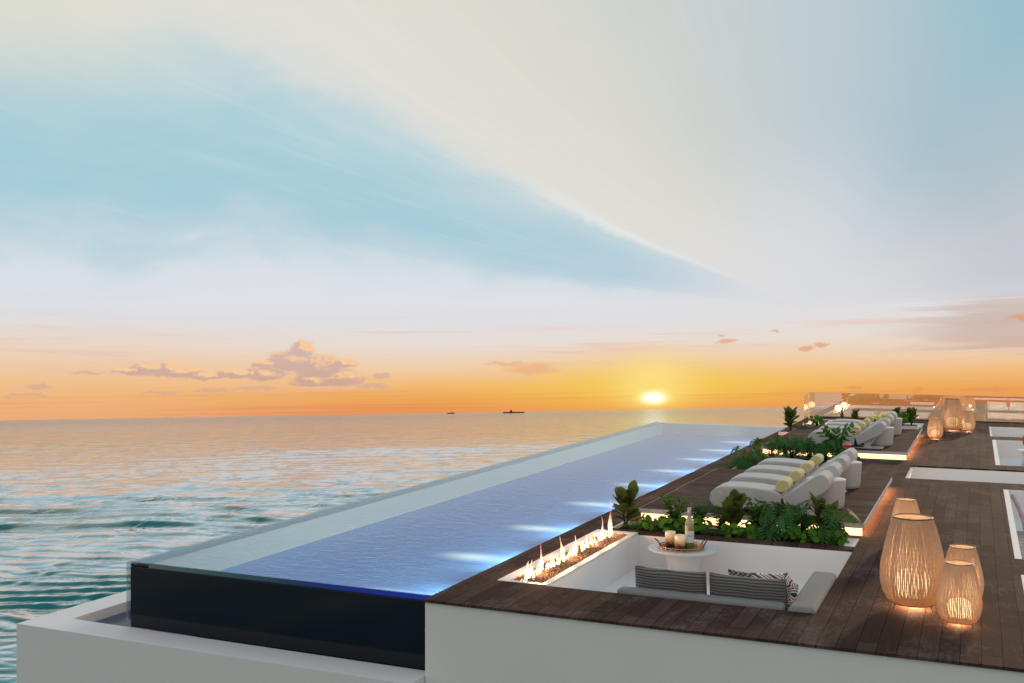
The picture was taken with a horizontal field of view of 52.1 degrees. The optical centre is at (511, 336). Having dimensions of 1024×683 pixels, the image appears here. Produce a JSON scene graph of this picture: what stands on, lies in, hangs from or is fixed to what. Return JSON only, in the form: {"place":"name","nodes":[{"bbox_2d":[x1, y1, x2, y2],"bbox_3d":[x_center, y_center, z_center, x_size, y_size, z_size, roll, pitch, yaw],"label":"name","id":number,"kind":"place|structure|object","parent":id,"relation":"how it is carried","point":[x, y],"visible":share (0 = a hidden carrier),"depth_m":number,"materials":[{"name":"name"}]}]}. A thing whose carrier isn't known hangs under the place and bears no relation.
{"place":"outdoors","nodes":[
{"label":"outdoors","id":0,"kind":"place"},
{"bbox_2d":[17,590,424,682],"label":"pool wall","id":1,"kind":"structure","parent":0,"point":[95,641],"depth_m":13.34,"materials":[{"name":"concrete"}]},
{"bbox_2d":[131,422,785,669],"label":"infinity pool","id":2,"kind":"structure","parent":1,"relation":"on","point":[222,597],"depth_m":15.31,"materials":[{"name":"blue liquid"}]},
{"bbox_2d":[142,422,784,590],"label":"pool water","id":3,"kind":"structure","parent":2,"relation":"in","point":[683,432],"depth_m":23.46,"materials":[{"name":"blue liquid"}]},
{"bbox_2d":[0,403,1023,682],"bbox_3d":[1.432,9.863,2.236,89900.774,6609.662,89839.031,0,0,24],"label":"sea","id":4,"kind":"structure","parent":0,"point":[90,509],"depth_m":179.49,"materials":[{"name":"liquid"}]},
{"bbox_2d":[0,0,1023,419],"label":"sky","id":5,"kind":"structure","parent":0,"point":[209,208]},
{"bbox_2d":[425,602,1023,682],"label":"terrace wall","id":6,"kind":"structure","parent":0,"point":[468,645],"depth_m":11.01,"materials":[{"name":"white paint"}]},
{"bbox_2d":[424,417,1023,672],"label":"pool deck","id":7,"kind":"structure","parent":6,"relation":"on","point":[856,613],"depth_m":12.12,"materials":[{"name":"brown wood"}]},
{"bbox_2d":[497,503,637,585],"bbox_3d":[0.873,2.920,14.433,0.655,0.960,3.710,0,0,24],"label":"fire trough","id":8,"kind":"object","parent":7,"relation":"on","point":[557,565],"visible":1,"depth_m":14.10,"materials":[{"name":"white paint"}]},
{"bbox_2d":[552,535,851,594],"bbox_3d":[2.611,3.317,13.659,3.240,0.566,3.820,0,0,24],"label":"sunken lounge","id":9,"kind":"object","parent":7,"relation":"in","point":[613,571],"visible":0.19,"depth_m":15.14,"materials":[{"name":"white paint"}]},
{"bbox_2d":[648,542,717,570],"bbox_3d":[2.466,3.273,15.103,1.000,0.450,1.000,0,0,24],"label":"coffee table","id":10,"kind":"object","parent":9,"relation":"on","point":[683,561],"visible":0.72,"depth_m":14.89,"materials":[{"name":"white paint"}]},
{"bbox_2d":[654,538,708,551],"bbox_3d":[2.441,2.974,15.070,0.645,0.147,0.645,0,0,44],"label":"tray","id":11,"kind":"object","parent":10,"relation":"on","point":[662,546],"visible":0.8,"depth_m":14.97,"materials":[{"name":"orange metal"}]},
{"bbox_2d":[665,531,675,545],"bbox_3d":[2.304,2.938,15.230,0.156,0.203,0.156,0,0,24],"label":"candle holder","id":12,"kind":"object","parent":11,"relation":"on","point":[669,538],"visible":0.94,"depth_m":15.16,"materials":[{"name":"beige glass"}]},
{"bbox_2d":[675,534,685,548],"bbox_3d":[2.401,2.938,14.957,0.156,0.203,0.156,0,0,17],"label":"candle holder","id":13,"kind":"object","parent":11,"relation":"on","point":[680,541],"visible":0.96,"depth_m":14.89,"materials":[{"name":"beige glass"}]},
{"bbox_2d":[685,507,693,548],"bbox_3d":[2.538,2.745,14.982,0.132,0.590,0.134,0,0,2],"label":"wine bottle","id":14,"kind":"object","parent":11,"relation":"on","point":[689,530],"visible":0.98,"depth_m":14.93,"materials":[{"name":"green glass"}]},
{"bbox_2d":[617,565,836,613],"bbox_3d":[2.638,3.113,12.673,2.270,0.770,1.940,0,0,24],"label":"sofa","id":15,"kind":"object","parent":9,"relation":"on","point":[766,593],"visible":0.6,"depth_m":12.00,"materials":[{"name":"grey fabric"}]},
{"bbox_2d":[728,569,750,576],"bbox_3d":[2.760,2.980,12.345,0.460,0.460,0.110,4,-39,16],"label":"throw pillow","id":16,"kind":"object","parent":15,"relation":"on","point":[737,573],"visible":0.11,"depth_m":12.44,"materials":[{"name":"fabric"}]},
{"bbox_2d":[751,573,789,578],"bbox_3d":[2.991,2.970,12.176,0.460,0.460,0.110,-7,-33,30],"label":"throw pillow","id":17,"kind":"object","parent":15,"relation":"on","point":[769,576],"visible":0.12,"depth_m":12.23,"materials":[{"name":"multicoloured fabric"}]},
{"bbox_2d":[783,572,797,610],"bbox_3d":[3.137,2.940,11.914,0.110,0.400,0.400,12,7,-6],"label":"throw pillow","id":18,"kind":"object","parent":15,"relation":"on","point":[792,589],"visible":0.57,"depth_m":11.76,"materials":[{"name":"multicoloured fabric"}]},
{"bbox_2d":[612,520,860,546],"bbox_3d":[3.391,3.148,16.036,3.650,0.304,0.818,0,0,24],"label":"planter","id":19,"kind":"object","parent":7,"relation":"on","point":[853,541],"visible":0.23,"depth_m":15.91,"materials":[{"name":"concrete"}]},
{"bbox_2d":[611,480,641,528],"bbox_3d":[1.807,2.669,16.588,0.486,0.768,0.582,0,0,24],"label":"rubber plant","id":20,"kind":"object","parent":19,"relation":"in","point":[624,498],"visible":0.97,"depth_m":16.53,"materials":[{"name":"green plant"}]},
{"bbox_2d":[622,521,640,529],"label":"fern","id":21,"kind":"object","parent":19,"relation":"on","point":[632,526],"visible":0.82,"depth_m":16.39,"materials":[{"name":"green plant"}]},
{"bbox_2d":[631,513,659,530],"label":"round leaf plant","id":22,"kind":"object","parent":19,"relation":"in","point":[648,518],"visible":0.85,"depth_m":16.30,"materials":[{"name":"green plant"}]},
{"bbox_2d":[634,516,671,526],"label":"leaf plant","id":23,"kind":"object","parent":19,"relation":"on","point":[648,522],"visible":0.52,"depth_m":16.26,"materials":[{"name":"green plant"}]},
{"bbox_2d":[656,514,685,532],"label":"round leaf plant","id":24,"kind":"object","parent":19,"relation":"in","point":[662,521],"visible":0.76,"depth_m":16.10,"materials":[{"name":"green plant"}]},
{"bbox_2d":[658,492,690,518],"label":"leafy stem plant","id":25,"kind":"object","parent":19,"relation":"in","point":[668,504],"visible":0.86,"depth_m":16.29,"materials":[{"name":"green plant"}]},
{"bbox_2d":[666,525,684,532],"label":"fern","id":26,"kind":"object","parent":19,"relation":"on","point":[675,528],"visible":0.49,"depth_m":16.03,"materials":[{"name":"green plant"}]},
{"bbox_2d":[682,515,712,534],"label":"round leaf plant","id":27,"kind":"object","parent":19,"relation":"in","point":[697,520],"visible":0.56,"depth_m":15.97,"materials":[{"name":"green plant"}]},
{"bbox_2d":[688,500,710,524],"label":"leafy stem plant","id":28,"kind":"object","parent":19,"relation":"in","point":[702,512],"visible":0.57,"depth_m":16.17,"materials":[{"name":"green plant"}]},
{"bbox_2d":[696,525,722,535],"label":"fern","id":29,"kind":"object","parent":19,"relation":"on","point":[712,531],"visible":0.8,"depth_m":15.83,"materials":[{"name":"green plant"}]},
{"bbox_2d":[707,527,726,536],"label":"fern","id":30,"kind":"object","parent":19,"relation":"on","point":[718,533],"visible":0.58,"depth_m":15.81,"materials":[{"name":"green plant"}]},
{"bbox_2d":[709,505,728,528],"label":"leafy stem plant","id":31,"kind":"object","parent":19,"relation":"in","point":[719,517],"visible":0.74,"depth_m":16.07,"materials":[{"name":"green plant"}]},
{"bbox_2d":[715,489,749,527],"bbox_3d":[3.361,2.693,15.953,0.486,0.719,0.472,0,0,-35],"label":"rubber plant","id":32,"kind":"object","parent":19,"relation":"in","point":[733,503],"visible":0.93,"depth_m":15.91,"materials":[{"name":"green plant"}]},
{"bbox_2d":[720,521,749,537],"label":"round leaf plant","id":33,"kind":"object","parent":19,"relation":"in","point":[733,528],"visible":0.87,"depth_m":15.73,"materials":[{"name":"green plant"}]},
{"bbox_2d":[729,531,746,537],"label":"fern","id":34,"kind":"object","parent":19,"relation":"on","point":[743,534],"visible":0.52,"depth_m":15.63,"materials":[{"name":"green plant"}]},
{"bbox_2d":[737,520,764,538],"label":"round leaf plant","id":35,"kind":"object","parent":19,"relation":"in","point":[751,532],"visible":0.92,"depth_m":15.61,"materials":[{"name":"green plant"}]},
{"bbox_2d":[745,494,770,524],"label":"leafy stem plant","id":36,"kind":"object","parent":19,"relation":"in","point":[760,512],"visible":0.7,"depth_m":15.79,"materials":[{"name":"green plant"}]},
{"bbox_2d":[755,524,778,539],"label":"monstera plant","id":37,"kind":"object","parent":19,"relation":"in","point":[759,537],"visible":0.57,"depth_m":15.50,"materials":[{"name":"green plant"}]},
{"bbox_2d":[748,500,810,541],"bbox_3d":[3.906,2.807,15.671,0.900,0.728,0.791,0,0,43],"label":"monstera plant","id":38,"kind":"object","parent":19,"relation":"in","point":[770,523],"visible":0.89,"depth_m":15.43,"materials":[{"name":"green plant"}]},
{"bbox_2d":[771,507,794,528],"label":"leafy stem plant","id":39,"kind":"object","parent":19,"relation":"in","point":[778,514],"visible":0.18,"depth_m":15.65,"materials":[{"name":"green plant"}]},
{"bbox_2d":[772,523,807,541],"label":"round leaf plant","id":40,"kind":"object","parent":19,"relation":"on","point":[793,533],"visible":0.67,"depth_m":15.38,"materials":[{"name":"green plant"}]},
{"bbox_2d":[793,513,814,541],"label":"leafy stem plant","id":41,"kind":"object","parent":19,"relation":"in","point":[800,525],"visible":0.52,"depth_m":15.53,"materials":[{"name":"green plant"}]},
{"bbox_2d":[800,528,831,544],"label":"round leaf plant","id":42,"kind":"object","parent":19,"relation":"in","point":[812,533],"visible":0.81,"depth_m":15.22,"materials":[{"name":"green plant"}]},
{"bbox_2d":[805,492,839,530],"bbox_3d":[4.573,2.664,15.368,0.511,0.778,0.458,0,0,-22],"label":"rubber plant","id":43,"kind":"object","parent":19,"relation":"in","point":[819,504],"visible":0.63,"depth_m":15.37,"materials":[{"name":"green plant"}]},
{"bbox_2d":[794,502,863,544],"bbox_3d":[4.686,2.808,15.425,0.901,0.705,0.868,0,0,33],"label":"monstera plant","id":44,"kind":"object","parent":19,"relation":"in","point":[824,527],"visible":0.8,"depth_m":15.20,"materials":[{"name":"green plant"}]},
{"bbox_2d":[814,527,849,545],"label":"round leaf plant","id":45,"kind":"object","parent":19,"relation":"on","point":[838,534],"visible":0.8,"depth_m":15.11,"materials":[{"name":"green plant"}]},
{"bbox_2d":[639,468,891,535],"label":"raised platform","id":46,"kind":"structure","parent":7,"relation":"on","point":[862,501],"depth_m":18.20,"materials":[{"name":"white paint"}]},
{"bbox_2d":[710,470,833,515],"bbox_3d":[4.168,2.470,16.830,1.865,0.659,0.640,0,0,24],"label":"sun lounger","id":47,"kind":"object","parent":46,"relation":"on","point":[818,484],"visible":0.74,"depth_m":16.55,"materials":[{"name":"grey fabric"}]},
{"bbox_2d":[775,477,792,491],"bbox_3d":[4.350,2.365,16.716,0.226,0.186,0.440,-36,-14,20],"label":"rolled towel","id":48,"kind":"object","parent":47,"relation":"on","point":[784,484],"visible":1,"depth_m":16.53,"materials":[{"name":"yellow fabric"}]},
{"bbox_2d":[730,462,842,502],"bbox_3d":[4.676,2.470,17.972,1.865,0.659,0.640,0,0,24],"label":"sun lounger","id":49,"kind":"object","parent":46,"relation":"on","point":[835,469],"visible":0.4,"depth_m":17.83,"materials":[{"name":"white fabric"}]},
{"bbox_2d":[788,468,804,481],"bbox_3d":[4.859,2.365,17.858,0.226,0.186,0.440,-33,-13,20],"label":"rolled towel","id":50,"kind":"object","parent":49,"relation":"on","point":[797,474],"visible":0.92,"depth_m":17.66,"materials":[{"name":"yellow fabric"}]},
{"bbox_2d":[744,454,850,492],"bbox_3d":[5.173,2.470,19.086,1.865,0.659,0.640,0,0,24],"label":"sun lounger","id":51,"kind":"object","parent":46,"relation":"on","point":[844,460],"visible":0.41,"depth_m":18.93,"materials":[{"name":"white fabric"}]},
{"bbox_2d":[800,460,814,472],"bbox_3d":[5.355,2.365,18.972,0.226,0.186,0.440,-30,-12,21],"label":"rolled towel","id":52,"kind":"object","parent":51,"relation":"on","point":[808,466],"visible":0.86,"depth_m":18.78,"materials":[{"name":"beige fabric"}]},
{"bbox_2d":[757,448,857,474],"bbox_3d":[5.673,2.470,20.210,1.865,0.659,0.640,0,0,24],"label":"sun lounger","id":53,"kind":"object","parent":46,"relation":"on","point":[852,453],"visible":0.35,"depth_m":20.07,"materials":[{"name":"white fabric"}]},
{"bbox_2d":[810,453,823,465],"bbox_3d":[5.855,2.365,20.096,0.226,0.186,0.440,-36,-14,20],"label":"rolled towel","id":54,"kind":"object","parent":53,"relation":"on","point":[817,459],"visible":0.84,"depth_m":19.90,"materials":[{"name":"beige fabric"}]},
{"bbox_2d":[806,476,845,509],"bbox_3d":[5.134,2.560,17.111,0.620,0.480,0.620,0,0,24],"label":"side table","id":55,"kind":"object","parent":46,"relation":"on","point":[835,491],"visible":0.42,"depth_m":16.84,"materials":[{"name":"white ceramic"}]},
{"bbox_2d":[827,460,861,488],"bbox_3d":[6.163,2.560,19.423,0.620,0.480,0.620,0,0,24],"label":"side table","id":56,"kind":"object","parent":46,"relation":"on","point":[851,474],"visible":0.51,"depth_m":19.15,"materials":[{"name":"white ceramic"}]},
{"bbox_2d":[842,444,850,454],"bbox_3d":[6.188,2.132,19.357,0.154,0.375,0.154,0,0,24],"label":"cocktail glass","id":57,"kind":"object","parent":56,"relation":"on","point":[846,446],"visible":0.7,"depth_m":19.31,"materials":[{"name":"red glass"}]},
{"bbox_2d":[778,429,793,434],"bbox_3d":[8.585,2.947,32.191,0.600,0.106,1.000,0,0,24],"label":"planter","id":58,"kind":"object","parent":7,"relation":"on","point":[783,431],"visible":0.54,"depth_m":31.87,"materials":[{"name":"concrete"}]},
{"bbox_2d":[782,406,799,430],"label":"rubber plant","id":59,"kind":"object","parent":58,"relation":"in","point":[790,416],"visible":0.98,"depth_m":32.04,"materials":[{"name":"green plant"}]},
{"bbox_2d":[765,454,833,460],"bbox_3d":[7.258,3.148,25.830,2.250,0.304,0.898,0,0,24],"label":"planter","id":60,"kind":"object","parent":7,"relation":"on","point":[828,458],"visible":0.01,"depth_m":26.12,"materials":[{"name":"soil"}]},
{"bbox_2d":[749,436,791,457],"bbox_3d":[6.424,2.798,26.001,1.112,0.666,0.961,0,0,24],"label":"monstera plant","id":61,"kind":"object","parent":60,"relation":"in","point":[772,446],"visible":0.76,"depth_m":25.97,"materials":[{"name":"green plant"}]},
{"bbox_2d":[774,435,809,458],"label":"monstera plant","id":62,"kind":"object","parent":60,"relation":"in","point":[797,445],"visible":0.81,"depth_m":25.52,"materials":[{"name":"green plant"}]},
{"bbox_2d":[792,455,811,459],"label":"fern","id":63,"kind":"object","parent":60,"relation":"in","point":[805,457],"visible":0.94,"depth_m":25.46,"materials":[{"name":"green plant"}]},
{"bbox_2d":[792,436,827,459],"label":"monstera plant","id":64,"kind":"object","parent":60,"relation":"in","point":[808,440],"visible":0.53,"depth_m":25.58,"materials":[{"name":"green plant"}]},
{"bbox_2d":[807,437,845,460],"bbox_3d":[7.689,2.776,25.421,0.920,0.726,1.016,0,0,-23],"label":"monstera plant","id":65,"kind":"object","parent":60,"relation":"in","point":[835,443],"visible":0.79,"depth_m":25.25,"materials":[{"name":"green plant"}]},
{"bbox_2d":[815,422,856,453],"bbox_3d":[7.963,2.564,25.476,0.963,0.974,0.813,0,0,44],"label":"leafy stem plant","id":66,"kind":"object","parent":60,"relation":"in","point":[829,435],"visible":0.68,"depth_m":25.41,"materials":[{"name":"green plant"}]},
{"bbox_2d":[821,446,861,461],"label":"monstera plant","id":67,"kind":"object","parent":60,"relation":"in","point":[835,453],"visible":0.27,"depth_m":25.13,"materials":[{"name":"green plant"}]},
{"bbox_2d":[803,409,831,424],"bbox_3d":[10.324,2.855,35.659,0.655,1.091,4.650,0,0,24],"label":"fire trough","id":68,"kind":"object","parent":7,"relation":"on","point":[826,421],"visible":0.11,"depth_m":36.42,"materials":[{"name":"white paint"}]},
{"bbox_2d":[761,424,921,459],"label":"raised platform","id":69,"kind":"structure","parent":7,"relation":"on","point":[900,448],"depth_m":26.88,"materials":[{"name":"white paint"}]},
{"bbox_2d":[807,415,824,425],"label":"round leaf plant","id":70,"kind":"object","parent":69,"relation":"on","point":[817,419],"visible":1,"depth_m":32.58,"materials":[{"name":"green plant"}]},
{"bbox_2d":[840,407,843,418],"bbox_3d":[10.348,2.515,32.830,0.240,0.590,0.240,0,0,24],"label":"wine bottle","id":71,"kind":"object","parent":69,"relation":"on","point":[841,415],"visible":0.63,"depth_m":32.80,"materials":[{"name":"clear glass"}]},
{"bbox_2d":[808,421,886,448],"bbox_3d":[8.520,2.470,26.605,1.865,0.659,0.640,0,0,24],"label":"sun lounger","id":72,"kind":"object","parent":69,"relation":"on","point":[873,431],"visible":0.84,"depth_m":26.22,"materials":[{"name":"white fabric"}]},
{"bbox_2d":[851,425,860,433],"bbox_3d":[8.702,2.365,26.491,0.226,0.186,0.440,-33,-13,20],"label":"rolled towel","id":73,"kind":"object","parent":72,"relation":"on","point":[857,430],"visible":0.86,"depth_m":26.30,"materials":[{"name":"beige fabric"}]},
{"bbox_2d":[817,417,890,434],"bbox_3d":[9.049,2.470,27.792,1.865,0.659,0.640,0,0,24],"label":"sun lounger","id":74,"kind":"object","parent":69,"relation":"on","point":[888,422],"visible":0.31,"depth_m":27.65,"materials":[{"name":"white fabric"}]},
{"bbox_2d":[857,422,865,429],"bbox_3d":[9.231,2.365,27.678,0.226,0.186,0.440,-30,-12,21],"label":"rolled towel","id":75,"kind":"object","parent":74,"relation":"on","point":[862,425],"visible":0.76,"depth_m":27.48,"materials":[{"name":"beige fabric"}]},
{"bbox_2d":[849,409,859,418],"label":"rubber plant","id":76,"kind":"object","parent":69,"relation":"on","point":[854,414],"visible":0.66,"depth_m":32.53,"materials":[{"name":"green plant"}]},
{"bbox_2d":[825,414,893,430],"bbox_3d":[9.557,2.470,28.934,1.865,0.659,0.640,0,0,24],"label":"sun lounger","id":77,"kind":"object","parent":69,"relation":"on","point":[891,417],"visible":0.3,"depth_m":28.82,"materials":[{"name":"white fabric"}]},
{"bbox_2d":[862,418,869,425],"bbox_3d":[9.739,2.365,28.820,0.226,0.186,0.440,-36,-14,20],"label":"rolled towel","id":78,"kind":"object","parent":77,"relation":"on","point":[866,421],"visible":0.71,"depth_m":28.61,"materials":[{"name":"beige fabric"}]},
{"bbox_2d":[831,411,896,427],"bbox_3d":[10.046,2.470,30.030,1.865,0.659,0.640,0,0,24],"label":"sun lounger","id":79,"kind":"object","parent":69,"relation":"on","point":[894,413],"visible":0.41,"depth_m":29.91,"materials":[{"name":"white fabric"}]},
{"bbox_2d":[868,426,893,446],"bbox_3d":[9.457,2.560,26.822,0.620,0.480,0.620,0,0,24],"label":"side table","id":80,"kind":"object","parent":69,"relation":"on","point":[885,439],"visible":0.72,"depth_m":26.56,"materials":[{"name":"white ceramic"}]},
{"bbox_2d":[871,410,888,421],"bbox_3d":[9.443,2.082,26.766,0.469,0.476,0.481,0,0,3],"label":"flower vase","id":81,"kind":"object","parent":80,"relation":"on","point":[879,413],"visible":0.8,"depth_m":26.75,"materials":[{"name":"yellow plant"}]},
{"bbox_2d":[880,417,901,435],"bbox_3d":[10.779,2.560,29.791,0.620,0.480,0.620,0,0,24],"label":"side table","id":82,"kind":"object","parent":69,"relation":"on","point":[896,424],"visible":0.39,"depth_m":29.52,"materials":[{"name":"white ceramic"}]},
{"bbox_2d":[902,424,918,429],"bbox_3d":[11.911,2.747,31.915,0.900,0.106,0.600,0,0,24],"label":"planter","id":83,"kind":"object","parent":69,"relation":"on","point":[910,426],"visible":0.61,"depth_m":31.60,"materials":[{"name":"concrete"}]},
{"bbox_2d":[892,407,900,413],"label":"rubber plant","id":84,"kind":"object","parent":83,"relation":"in","point":[896,410],"visible":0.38,"depth_m":31.96,"materials":[{"name":"green plant"}]},
{"bbox_2d":[897,411,913,424],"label":"round leaf plant","id":85,"kind":"object","parent":83,"relation":"in","point":[903,415],"visible":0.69,"depth_m":31.70,"materials":[{"name":"green plant"}]},
{"bbox_2d":[905,407,918,424],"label":"rubber plant","id":86,"kind":"object","parent":83,"relation":"in","point":[912,412],"visible":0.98,"depth_m":31.75,"materials":[{"name":"green plant"}]},
{"bbox_2d":[870,422,923,427],"bbox_3d":[12.293,3.317,35.466,3.090,0.566,3.700,0,0,24],"label":"sunken lounge","id":87,"kind":"object","parent":7,"relation":"on","point":[920,425],"depth_m":36.59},
{"bbox_2d":[890,498,920,521],"bbox_3d":[5.701,2.677,15.140,0.444,0.648,0.444,0,0,-42],"label":"lantern","id":88,"kind":"object","parent":7,"relation":"on","point":[901,505],"visible":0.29,"depth_m":15.03,"materials":[{"name":"wicker"}]},
{"bbox_2d":[880,513,944,611],"bbox_3d":[4.433,2.496,11.578,0.694,1.013,0.694,0,0,0],"label":"lantern","id":89,"kind":"object","parent":7,"relation":"on","point":[909,575],"visible":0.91,"depth_m":11.35,"materials":[{"name":"wicker"}]},
{"bbox_2d":[809,416,1023,422],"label":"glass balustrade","id":90,"kind":"object","parent":7,"relation":"on","point":[927,419],"visible":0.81,"depth_m":36.74,"materials":[{"name":"glass"}]},
{"bbox_2d":[927,417,942,438],"bbox_3d":[12.372,2.677,30.615,0.444,0.648,0.444,0,0,-24],"label":"lantern","id":91,"kind":"object","parent":7,"relation":"on","point":[934,428],"visible":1,"depth_m":30.47,"materials":[{"name":"wicker"}]},
{"bbox_2d":[941,398,963,429],"bbox_3d":[14.039,2.496,33.375,0.694,1.013,0.694,0,0,12],"label":"lantern","id":92,"kind":"object","parent":7,"relation":"on","point":[951,412],"visible":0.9,"depth_m":33.14,"materials":[{"name":"wicker"}]},
{"bbox_2d":[936,560,982,627],"bbox_3d":[4.655,2.677,10.899,0.444,0.648,0.444,0,0,0],"label":"lantern","id":93,"kind":"object","parent":7,"relation":"on","point":[957,607],"visible":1,"depth_m":10.76,"materials":[{"name":"wicker"}]},
{"bbox_2d":[905,467,1023,483],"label":"recess","id":94,"kind":"object","parent":7,"relation":"in","point":[969,475],"visible":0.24,"depth_m":23.83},
{"bbox_2d":[906,469,912,477],"bbox_3d":[8.829,3.095,23.271,0.058,0.110,1.700,0,0,24],"label":"recess light","id":95,"kind":"object","parent":94,"relation":"attached to","point":[909,473],"visible":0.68,"depth_m":23.22,"materials":[{"name":"white"}]},
{"bbox_2d":[945,544,983,598],"bbox_3d":[5.052,2.677,11.740,0.444,0.648,0.444,0,0,0],"label":"lantern","id":96,"kind":"object","parent":7,"relation":"on","point":[966,552],"visible":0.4,"depth_m":11.61,"materials":[{"name":"wicker"}]},
{"bbox_2d":[960,411,974,431],"bbox_3d":[14.368,2.677,33.010,0.444,0.648,0.444,0,0,44],"label":"lantern","id":97,"kind":"object","parent":7,"relation":"on","point":[966,416],"visible":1,"depth_m":32.86,"materials":[{"name":"wicker"}]},
{"bbox_2d":[989,427,1023,436],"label":"sunken lounge","id":98,"kind":"object","parent":7,"relation":"on","point":[1006,431],"visible":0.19,"depth_m":34.59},
{"bbox_2d":[992,440,1023,465],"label":"sunken lounge","id":99,"kind":"object","parent":7,"relation":"in","point":[1006,453],"visible":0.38,"depth_m":30.16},
{"bbox_2d":[1003,489,1023,558],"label":"sunken lounge","id":100,"kind":"object","parent":7,"relation":"in","point":[1015,522],"visible":0.38,"depth_m":19.08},
{"bbox_2d":[1011,494,1023,530],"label":"braided rope","id":101,"kind":"object","parent":100,"relation":"attached to","point":[1018,507],"visible":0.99,"depth_m":18.59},
{"bbox_3d":[5.762,3.148,23.759,1.400,0.304,0.898,0,0,24],"label":"planter","id":102,"kind":"object","parent":7,"relation":"on","visible":0},
{"bbox_2d":[728,446,762,469],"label":"monstera plant","id":103,"kind":"object","parent":102,"relation":"in","point":[745,463],"visible":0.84,"depth_m":23.68,"materials":[{"name":"green plant"}]},
{"bbox_2d":[752,452,774,464],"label":"monstera plant","id":104,"kind":"object","parent":102,"relation":"in","point":[764,457],"visible":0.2,"depth_m":23.93,"materials":[{"name":"green plant"}]},
{"bbox_2d":[1017,531,1023,558],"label":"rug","id":105,"kind":"object","parent":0,"point":[1020,534],"visible":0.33,"depth_m":17.78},
{"bbox_2d":[1017,449,1023,465],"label":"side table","id":106,"kind":"object","parent":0,"point":[1022,450],"visible":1,"depth_m":28.34,"materials":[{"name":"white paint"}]}
]}

